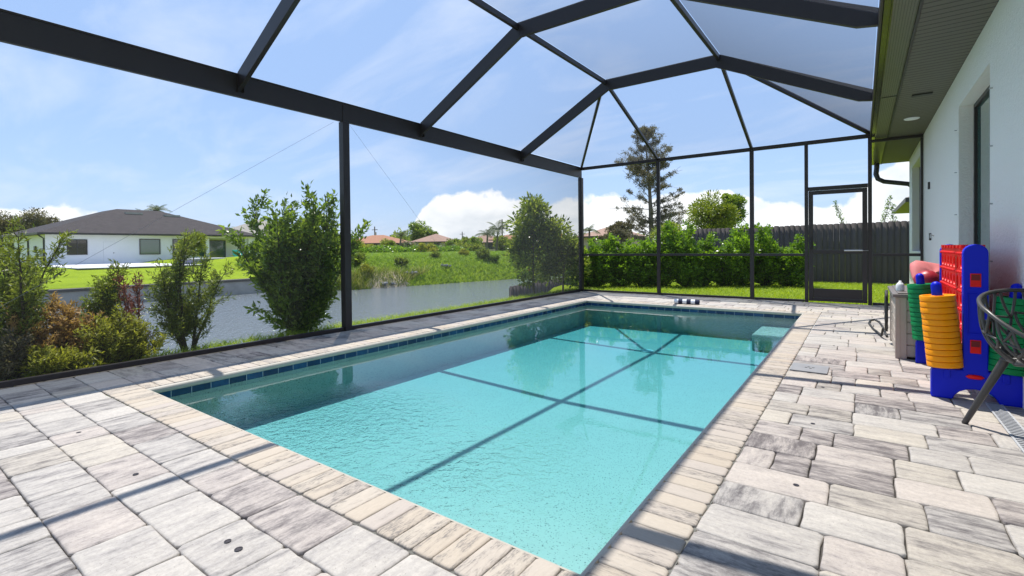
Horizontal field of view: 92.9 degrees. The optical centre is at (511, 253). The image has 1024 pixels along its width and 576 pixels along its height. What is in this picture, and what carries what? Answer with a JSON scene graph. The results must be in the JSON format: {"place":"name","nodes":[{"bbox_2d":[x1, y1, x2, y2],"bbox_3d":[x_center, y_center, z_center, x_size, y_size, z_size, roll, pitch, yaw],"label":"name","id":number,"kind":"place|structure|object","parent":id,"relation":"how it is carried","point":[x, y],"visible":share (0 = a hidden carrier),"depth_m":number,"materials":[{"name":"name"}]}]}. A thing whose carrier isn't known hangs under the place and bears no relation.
{"place":"outdoors","nodes":[
{"label":"outdoors","id":0,"kind":"place"},
{"bbox_2d":[5,277,560,373],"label":"canal water","id":1,"kind":"structure","parent":0,"point":[231,319],"depth_m":22.73,"materials":[{"name":"grey liquid"}]},
{"bbox_2d":[0,289,575,380],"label":"bank grass","id":2,"kind":"structure","parent":0,"point":[257,338],"depth_m":7.00,"materials":[{"name":"green plant"}]},
{"bbox_2d":[1,255,891,415],"bbox_3d":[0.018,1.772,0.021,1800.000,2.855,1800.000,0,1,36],"label":"ground","id":3,"kind":"structure","parent":0,"point":[74,278],"depth_m":32.83,"materials":[{"name":"green plant"}]},
{"bbox_2d":[0,210,13,245],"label":"skyline tree","id":4,"kind":"object","parent":3,"relation":"on","point":[4,224],"visible":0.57,"depth_m":71.97,"materials":[{"name":"green plant"}]},
{"bbox_2d":[0,325,38,380],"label":"shrub","id":5,"kind":"object","parent":3,"relation":"on","point":[9,353],"visible":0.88,"depth_m":4.28,"materials":[{"name":"green plant"}]},
{"bbox_2d":[14,207,48,231],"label":"skyline tree","id":6,"kind":"object","parent":3,"relation":"on","point":[33,216],"visible":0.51,"depth_m":73.42,"materials":[{"name":"green plant"}]},
{"bbox_2d":[0,213,78,355],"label":"shrub","id":7,"kind":"object","parent":3,"relation":"on","point":[20,280],"visible":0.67,"depth_m":4.53,"materials":[{"name":"green plant"}]},
{"bbox_2d":[1,291,107,361],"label":"shrub","id":8,"kind":"object","parent":3,"relation":"on","point":[61,331],"visible":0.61,"depth_m":4.73,"materials":[{"name":"orange plant"}]},
{"bbox_2d":[13,342,105,376],"bbox_3d":[-4.294,1.009,4.583,0.772,0.418,0.645,0,1,36],"label":"shrub","id":9,"kind":"object","parent":3,"relation":"on","point":[46,359],"visible":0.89,"depth_m":4.41,"materials":[{"name":"green plant"}]},
{"bbox_2d":[73,259,130,357],"bbox_3d":[-4.351,0.628,5.146,0.515,1.158,0.562,-1,1,-26],"label":"shrub","id":10,"kind":"object","parent":3,"relation":"on","point":[105,293],"visible":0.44,"depth_m":5.10,"materials":[{"name":"green plant"}]},
{"bbox_2d":[73,301,171,364],"bbox_3d":[-4.055,0.841,5.035,0.746,0.748,0.834,0,1,36],"label":"shrub","id":11,"kind":"object","parent":3,"relation":"on","point":[127,343],"visible":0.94,"depth_m":4.93,"materials":[{"name":"green plant"}]},
{"bbox_2d":[0,209,255,264],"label":"white house","id":12,"kind":"structure","parent":3,"relation":"on","point":[97,232],"depth_m":47.47,"materials":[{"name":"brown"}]},
{"bbox_2d":[67,239,87,254],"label":"window","id":13,"kind":"structure","parent":12,"relation":"in","point":[78,246],"depth_m":43.69,"materials":[{"name":"glass"}]},
{"bbox_2d":[103,242,114,263],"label":"side door","id":14,"kind":"structure","parent":12,"relation":"in","point":[109,253],"depth_m":45.49,"materials":[{"name":"paint"}]},
{"bbox_2d":[139,239,160,254],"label":"window","id":15,"kind":"structure","parent":12,"relation":"in","point":[146,246],"depth_m":48.12,"materials":[{"name":"glass"}]},
{"bbox_2d":[209,240,225,257],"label":"window","id":16,"kind":"structure","parent":12,"relation":"in","point":[218,247],"depth_m":56.18,"materials":[{"name":"glass"}]},
{"bbox_2d":[0,278,260,313],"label":"seawall","id":17,"kind":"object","parent":3,"relation":"on","point":[239,286],"depth_m":25.25,"materials":[{"name":"concrete"}]},
{"bbox_2d":[110,269,155,336],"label":"shrub","id":18,"kind":"object","parent":3,"relation":"on","point":[124,296],"visible":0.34,"depth_m":5.37,"materials":[{"name":"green plant"}]},
{"bbox_2d":[67,265,200,269],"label":"terrace","id":19,"kind":"structure","parent":3,"relation":"on","point":[125,268],"depth_m":34.87,"materials":[{"name":"concrete"}]},
{"bbox_2d":[38,263,199,268],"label":"terrace paving","id":20,"kind":"structure","parent":19,"relation":"on","point":[83,266],"depth_m":38.11,"materials":[{"name":"concrete"}]},
{"bbox_2d":[142,227,239,351],"bbox_3d":[-3.829,0.441,5.796,0.653,1.513,1.076,0,1,9],"label":"shrub","id":21,"kind":"object","parent":3,"relation":"on","point":[186,321],"visible":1,"depth_m":5.63,"materials":[{"name":"green plant"}]},
{"bbox_2d":[177,232,208,271],"bbox_3d":[-21.709,-0.109,33.083,2.012,2.806,1.900,-1,1,-39],"label":"round tree","id":22,"kind":"object","parent":3,"relation":"on","point":[200,245],"visible":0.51,"depth_m":32.98,"materials":[{"name":"green plant"}]},
{"bbox_2d":[233,219,266,254],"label":"house beyond","id":23,"kind":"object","parent":3,"relation":"on","point":[246,227],"visible":0.01,"depth_m":62.75,"materials":[{"name":"grey paint"}]},
{"bbox_2d":[216,179,371,333],"bbox_3d":[-3.150,0.094,6.931,1.749,2.268,1.691,0,1,36],"label":"bush","id":24,"kind":"object","parent":3,"relation":"on","point":[293,270],"visible":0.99,"depth_m":6.71,"materials":[{"name":"green plant"}]},
{"bbox_2d":[351,250,368,265],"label":"bank bush","id":25,"kind":"object","parent":3,"relation":"on","point":[360,257],"visible":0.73,"depth_m":33.91,"materials":[{"name":"green plant"}]},
{"bbox_2d":[335,264,430,289],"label":"bank reeds","id":26,"kind":"object","parent":3,"relation":"on","point":[356,276],"visible":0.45,"depth_m":33.02,"materials":[{"name":"green plant"}]},
{"bbox_2d":[359,235,412,247],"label":"orange roof house","id":27,"kind":"structure","parent":3,"relation":"on","point":[374,239],"depth_m":95.67,"materials":[{"name":"beige paint"}]},
{"bbox_2d":[366,270,409,288],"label":"bush","id":28,"kind":"object","parent":3,"relation":"on","point":[377,284],"visible":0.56,"depth_m":33.31,"materials":[{"name":"green plant"}]},
{"bbox_2d":[336,244,472,252],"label":"hedge","id":29,"kind":"object","parent":3,"relation":"on","point":[399,248],"visible":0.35,"depth_m":56.06,"materials":[{"name":"green plant"}]},
{"bbox_2d":[234,250,587,285],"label":"bank grass","id":30,"kind":"structure","parent":3,"relation":"on","point":[374,259],"depth_m":38.76,"materials":[{"name":"green plant"}]},
{"bbox_2d":[404,220,433,240],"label":"round topped tree","id":31,"kind":"object","parent":3,"relation":"on","point":[416,228],"visible":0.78,"depth_m":103.17,"materials":[{"name":"green plant"}]},
{"bbox_2d":[415,242,438,252],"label":"bush","id":32,"kind":"object","parent":3,"relation":"on","point":[430,247],"visible":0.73,"depth_m":57.43,"materials":[{"name":"green plant"}]},
{"bbox_2d":[411,234,451,246],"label":"tan roof house","id":33,"kind":"structure","parent":3,"relation":"on","point":[438,239],"depth_m":95.28,"materials":[{"name":"paint"}]},
{"bbox_2d":[101,298,821,575],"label":"swimming pool","id":34,"kind":"structure","parent":3,"relation":"in","point":[637,421],"depth_m":4.20,"materials":[{"name":"liquid"}]},
{"bbox_2d":[474,246,490,259],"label":"bank bush","id":35,"kind":"object","parent":3,"relation":"on","point":[483,253],"visible":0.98,"depth_m":41.86,"materials":[{"name":"green plant"}]},
{"bbox_2d":[487,220,508,250],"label":"palm tree","id":36,"kind":"object","parent":3,"relation":"on","point":[498,227],"visible":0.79,"depth_m":61.94,"materials":[{"name":"green plant"}]},
{"bbox_2d":[493,235,513,250],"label":"garden tree","id":37,"kind":"object","parent":3,"relation":"on","point":[502,242],"visible":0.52,"depth_m":65.57,"materials":[{"name":"green plant"}]},
{"bbox_2d":[502,191,561,294],"bbox_3d":[0.522,-0.182,12.360,1.385,2.769,1.533,0,1,36],"label":"tall bush","id":38,"kind":"object","parent":3,"relation":"on","point":[529,234],"visible":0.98,"depth_m":12.13,"materials":[{"name":"green plant"}]},
{"bbox_2d":[509,277,573,298],"bbox_3d":[1.220,1.734,15.720,3.125,2.338,0.123,0,1,34],"label":"wood fence","id":39,"kind":"object","parent":3,"relation":"on","point":[514,290],"visible":0.17,"depth_m":15.94,"materials":[{"name":"grey wood"}]},
{"bbox_2d":[534,214,591,290],"bbox_3d":[1.261,0.033,12.648,1.412,2.117,1.601,0,1,36],"label":"tall bush","id":40,"kind":"object","parent":3,"relation":"on","point":[566,250],"visible":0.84,"depth_m":12.48,"materials":[{"name":"green plant"}]},
{"bbox_2d":[564,236,603,287],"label":"hedge shrub","id":41,"kind":"object","parent":3,"relation":"on","point":[577,281],"visible":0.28,"depth_m":13.43,"materials":[{"name":"green plant"}]},
{"bbox_2d":[585,235,616,287],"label":"hedge shrub","id":42,"kind":"object","parent":3,"relation":"on","point":[601,277],"visible":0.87,"depth_m":13.25,"materials":[{"name":"green plant"}]},
{"bbox_2d":[577,228,646,250],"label":"tan roof house","id":43,"kind":"structure","parent":3,"relation":"on","point":[601,231],"depth_m":58.47,"materials":[{"name":"paint"}]},
{"bbox_2d":[604,221,633,243],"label":"garden tree","id":44,"kind":"object","parent":3,"relation":"on","point":[614,228],"visible":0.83,"depth_m":45.63,"materials":[{"name":"green plant"}]},
{"bbox_2d":[596,232,646,286],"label":"hedge shrub","id":45,"kind":"object","parent":3,"relation":"on","point":[619,265],"visible":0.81,"depth_m":13.37,"materials":[{"name":"green plant"}]},
{"bbox_2d":[622,238,662,286],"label":"hedge shrub","id":46,"kind":"object","parent":3,"relation":"on","point":[644,270],"visible":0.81,"depth_m":13.22,"materials":[{"name":"green plant"}]},
{"bbox_2d":[613,123,687,243],"bbox_3d":[11.522,-5.099,40.427,6.625,11.621,5.907,-1,1,-1],"label":"tall tree","id":47,"kind":"object","parent":3,"relation":"on","point":[644,170],"visible":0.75,"depth_m":39.77,"materials":[{"name":"green plant"}]},
{"bbox_2d":[636,223,685,286],"bbox_3d":[4.075,0.068,13.361,1.048,1.816,1.401,-1,1,-23],"label":"hedge shrub","id":48,"kind":"object","parent":3,"relation":"on","point":[668,275],"visible":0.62,"depth_m":13.12,"materials":[{"name":"green plant"}]},
{"bbox_2d":[649,220,694,242],"bbox_3d":[8.612,-0.491,25.947,2.482,2.600,2.562,0,1,10],"label":"garden tree","id":49,"kind":"object","parent":3,"relation":"on","point":[653,233],"visible":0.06,"depth_m":25.77,"materials":[{"name":"green plant"}]},
{"bbox_2d":[663,218,703,286],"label":"hedge shrub","id":50,"kind":"object","parent":3,"relation":"on","point":[686,268],"visible":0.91,"depth_m":12.94,"materials":[{"name":"green plant"}]},
{"bbox_2d":[692,231,724,286],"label":"hedge shrub","id":51,"kind":"object","parent":3,"relation":"on","point":[709,270],"visible":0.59,"depth_m":13.15,"materials":[{"name":"green plant"}]},
{"bbox_2d":[685,190,741,228],"bbox_3d":[8.195,-0.905,20.034,2.211,3.576,2.573,0,1,36],"label":"garden tree","id":52,"kind":"object","parent":3,"relation":"on","point":[717,216],"visible":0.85,"depth_m":19.65,"materials":[{"name":"green plant"}]},
{"bbox_2d":[709,240,744,286],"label":"hedge shrub","id":53,"kind":"object","parent":3,"relation":"on","point":[726,270],"visible":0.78,"depth_m":13.02,"materials":[{"name":"green plant"}]},
{"bbox_2d":[721,193,747,227],"bbox_3d":[9.548,-0.902,20.955,1.008,3.519,1.160,-1,1,-21],"label":"garden tree","id":54,"kind":"object","parent":3,"relation":"on","point":[739,201],"visible":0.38,"depth_m":20.72,"materials":[{"name":"green plant"}]},
{"bbox_2d":[725,221,762,286],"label":"hedge shrub","id":55,"kind":"object","parent":3,"relation":"on","point":[741,241],"visible":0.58,"depth_m":12.99,"materials":[{"name":"green plant"}]},
{"bbox_2d":[754,222,784,285],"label":"hedge shrub","id":56,"kind":"object","parent":3,"relation":"on","point":[767,266],"visible":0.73,"depth_m":12.94,"materials":[{"name":"green plant"}]},
{"bbox_2d":[680,221,908,284],"bbox_3d":[9.066,-0.024,14.512,7.885,1.759,0.123,0,1,34],"label":"wood fence","id":57,"kind":"object","parent":3,"relation":"on","point":[890,237],"visible":0.36,"depth_m":14.02,"materials":[{"name":"grey wood"}]},
{"bbox_2d":[773,234,815,286],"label":"hedge shrub","id":58,"kind":"object","parent":3,"relation":"on","point":[792,273],"visible":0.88,"depth_m":12.69,"materials":[{"name":"green plant"}]},
{"bbox_2d":[893,197,908,213],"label":"neighbour house","id":59,"kind":"structure","parent":3,"relation":"on","point":[902,207],"depth_m":20.93,"materials":[{"name":"green paint"}]},
{"bbox_2d":[872,0,1023,408],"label":"house","id":60,"kind":"structure","parent":3,"relation":"on","point":[950,82],"depth_m":4.89,"materials":[{"name":"white paint"}]},
{"bbox_2d":[954,85,992,306],"bbox_3d":[4.512,-0.361,4.657,0.202,2.480,1.832,0,1,36],"label":"window","id":61,"kind":"structure","parent":60,"relation":"in","point":[982,145],"depth_m":5.01,"materials":[{"name":"brown metal"}]},
{"bbox_2d":[0,0,908,340],"label":"sky","id":62,"kind":"structure","parent":0,"point":[78,138],"materials":[{"name":"blue"}]},
{"bbox_2d":[219,305,795,521],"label":"pool water","id":63,"kind":"structure","parent":0,"point":[729,322],"depth_m":3.55,"materials":[{"name":"teal liquid"}]},
{"bbox_2d":[0,291,1023,575],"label":"pool deck","id":64,"kind":"structure","parent":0,"point":[748,523],"depth_m":2.23,"materials":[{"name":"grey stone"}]},
{"bbox_2d":[0,0,922,388],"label":"screen enclosure","id":65,"kind":"object","parent":64,"relation":"on","point":[820,54],"visible":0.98,"depth_m":6.57,"materials":[{"name":"brown metal"}]},
{"bbox_2d":[808,188,867,302],"bbox_3d":[6.041,-0.144,9.023,0.923,2.092,0.095,0,1,36],"label":"screen door","id":66,"kind":"structure","parent":65,"relation":"in","point":[815,294],"depth_m":9.01,"materials":[{"name":"brown metal"}]},
{"bbox_2d":[790,362,828,374],"bbox_3d":[2.636,1.015,4.308,0.280,0.011,0.300,0,1,36],"label":"skimmer lid","id":67,"kind":"object","parent":64,"relation":"on","point":[811,368],"visible":1,"depth_m":4.28,"materials":[{"name":"white plastic"}]},
{"bbox_2d":[888,285,915,358],"bbox_3d":[4.216,0.682,4.964,0.568,0.632,1.140,0,1,36],"label":"deck box","id":68,"kind":"object","parent":64,"relation":"on","point":[902,340],"visible":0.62,"depth_m":4.65,"materials":[{"name":"beige plastic"}]},
{"bbox_2d":[884,290,887,331],"bbox_3d":[4.157,0.634,5.402,0.032,0.464,0.208,0,1,36],"label":"coiled cord","id":69,"kind":"object","parent":68,"relation":"hanging from","point":[886,309],"visible":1,"depth_m":5.34,"materials":[{"name":"black rubber"}]},
{"bbox_2d":[915,244,1022,407],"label":"giant connect game","id":70,"kind":"object","parent":64,"relation":"on","point":[964,274],"visible":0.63,"depth_m":3.38,"materials":[{"name":"blue plastic"}]},
{"bbox_2d":[926,360,963,368],"bbox_3d":[3.096,0.784,3.480,0.202,0.040,0.201,-5,-2,22],"label":"game disc","id":71,"kind":"object","parent":70,"relation":"on","point":[956,365],"visible":0.6,"depth_m":3.40,"materials":[{"name":"orange plastic"}]},
{"bbox_2d":[926,354,962,362],"bbox_3d":[3.092,0.742,3.480,0.202,0.041,0.201,-6,-3,34],"label":"game disc","id":72,"kind":"object","parent":71,"relation":"on","point":[953,359],"visible":0.54,"depth_m":3.40,"materials":[{"name":"orange plastic"}]},
{"bbox_2d":[925,348,962,356],"bbox_3d":[3.089,0.699,3.482,0.202,0.041,0.201,-4,-2,-18],"label":"game disc","id":73,"kind":"object","parent":72,"relation":"on","point":[945,353],"visible":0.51,"depth_m":3.41,"materials":[{"name":"orange plastic"}]},
{"bbox_2d":[925,342,961,350],"bbox_3d":[3.087,0.657,3.483,0.201,0.040,0.202,-5,-2,18],"label":"game disc","id":74,"kind":"object","parent":73,"relation":"on","point":[950,347],"visible":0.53,"depth_m":3.41,"materials":[{"name":"orange plastic"}]},
{"bbox_2d":[923,336,960,343],"bbox_3d":[3.083,0.615,3.487,0.201,0.041,0.202,-5,-2,-1],"label":"game disc","id":75,"kind":"object","parent":74,"relation":"on","point":[957,340],"visible":0.57,"depth_m":3.41,"materials":[{"name":"orange plastic"}]},
{"bbox_2d":[923,330,960,337],"bbox_3d":[3.080,0.572,3.489,0.201,0.041,0.202,-5,-2,2],"label":"game disc","id":76,"kind":"object","parent":75,"relation":"on","point":[956,334],"visible":0.59,"depth_m":3.41,"materials":[{"name":"orange plastic"}]},
{"bbox_2d":[922,324,959,331],"bbox_3d":[3.075,0.530,3.490,0.201,0.041,0.202,-5,-2,5],"label":"game disc","id":77,"kind":"object","parent":76,"relation":"on","point":[941,328],"visible":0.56,"depth_m":3.41,"materials":[{"name":"orange plastic"}]},
{"bbox_2d":[922,319,959,325],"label":"game disc","id":78,"kind":"object","parent":77,"relation":"on","point":[954,322],"visible":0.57,"depth_m":3.41,"materials":[{"name":"orange plastic"}]},
{"bbox_2d":[921,313,958,319],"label":"game disc","id":79,"kind":"object","parent":78,"relation":"on","point":[952,316],"visible":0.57,"depth_m":3.42,"materials":[{"name":"orange plastic"}]},
{"bbox_2d":[920,307,957,313],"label":"game disc","id":80,"kind":"object","parent":79,"relation":"on","point":[950,310],"visible":0.66,"depth_m":3.42,"materials":[{"name":"orange plastic"}]},
{"bbox_2d":[920,301,956,307],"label":"game disc","id":81,"kind":"object","parent":80,"relation":"on","point":[949,304],"visible":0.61,"depth_m":3.42,"materials":[{"name":"orange plastic"}]},
{"bbox_2d":[919,294,956,301],"bbox_3d":[3.061,0.318,3.498,0.201,0.041,0.202,-5,-2,0],"label":"game disc","id":82,"kind":"object","parent":81,"relation":"on","point":[938,298],"visible":0.93,"depth_m":3.43,"materials":[{"name":"orange plastic"}]},
{"bbox_2d":[988,364,1023,376],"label":"game disc","id":83,"kind":"object","parent":70,"relation":"on","point":[1012,372],"visible":0.39,"depth_m":3.21,"materials":[{"name":"green plastic"}]},
{"bbox_2d":[988,358,1023,369],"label":"game disc","id":84,"kind":"object","parent":83,"relation":"on","point":[995,361],"visible":0.25,"depth_m":3.22,"materials":[{"name":"green plastic"}]},
{"bbox_2d":[989,351,1000,359],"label":"game disc","id":85,"kind":"object","parent":84,"relation":"on","point":[992,355],"visible":0.2,"depth_m":3.28,"materials":[{"name":"green plastic"}]},
{"bbox_2d":[989,345,1019,353],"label":"game disc","id":86,"kind":"object","parent":85,"relation":"on","point":[991,350],"visible":0.07,"depth_m":3.31,"materials":[{"name":"green plastic"}]},
{"bbox_2d":[992,339,1023,350],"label":"game disc","id":87,"kind":"object","parent":86,"relation":"on","point":[1022,346],"visible":0.13,"depth_m":3.21,"materials":[{"name":"green plastic"}]},
{"bbox_2d":[990,334,1023,344],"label":"game disc","id":88,"kind":"object","parent":87,"relation":"on","point":[1020,340],"visible":0.2,"depth_m":3.19,"materials":[{"name":"green plastic"}]},
{"bbox_2d":[990,326,1022,337],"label":"game disc","id":89,"kind":"object","parent":88,"relation":"on","point":[1003,334],"visible":0.11,"depth_m":3.25,"materials":[{"name":"green plastic"}]},
{"bbox_2d":[991,321,1023,331],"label":"game disc","id":90,"kind":"object","parent":89,"relation":"on","point":[1015,326],"visible":0.23,"depth_m":3.20,"materials":[{"name":"green plastic"}]},
{"bbox_2d":[998,315,1023,324],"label":"game disc","id":91,"kind":"object","parent":90,"relation":"on","point":[1005,320],"visible":0.24,"depth_m":3.20,"materials":[{"name":"green plastic"}]},
{"bbox_2d":[995,309,1023,318],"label":"game disc","id":92,"kind":"object","parent":91,"relation":"on","point":[999,312],"visible":0.3,"depth_m":3.24,"materials":[{"name":"green plastic"}]},
{"bbox_2d":[996,302,1023,311],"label":"game disc","id":93,"kind":"object","parent":92,"relation":"on","point":[1019,308],"visible":0.47,"depth_m":3.22,"materials":[{"name":"green plastic"}]},
{"bbox_2d":[996,296,1023,305],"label":"game disc","id":94,"kind":"object","parent":93,"relation":"on","point":[1008,300],"visible":0.67,"depth_m":3.22,"materials":[{"name":"green plastic"}]},
{"bbox_2d":[961,288,1023,423],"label":"lattice chair","id":95,"kind":"object","parent":64,"relation":"on","point":[1006,353],"visible":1,"depth_m":2.82,"materials":[{"name":"grey plastic"}]},
{"bbox_2d":[984,402,1023,452],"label":"trench drain","id":96,"kind":"object","parent":64,"relation":"on","point":[1010,424],"visible":1,"depth_m":2.95,"materials":[{"name":"white plastic"}]},
{"bbox_2d":[563,280,908,304],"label":"lawn grass","id":97,"kind":"structure","parent":0,"point":[734,290],"depth_m":12.12,"materials":[{"name":"green plant"}]},
{"bbox_2d":[910,260,938,278],"bbox_3d":[4.412,0.237,5.110,0.380,0.380,0.132,12,-38,15],"label":"cushion","id":98,"kind":"object","parent":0,"point":[916,266],"visible":0.3,"depth_m":5.14,"materials":[{"name":"pink fabric"}]},
{"bbox_2d":[913,270,938,282],"bbox_3d":[4.055,0.265,4.751,0.210,0.210,0.210,27,-22,32],"label":"ball","id":99,"kind":"object","parent":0,"point":[930,276],"visible":0.55,"depth_m":4.68,"materials":[{"name":"red plastic"}]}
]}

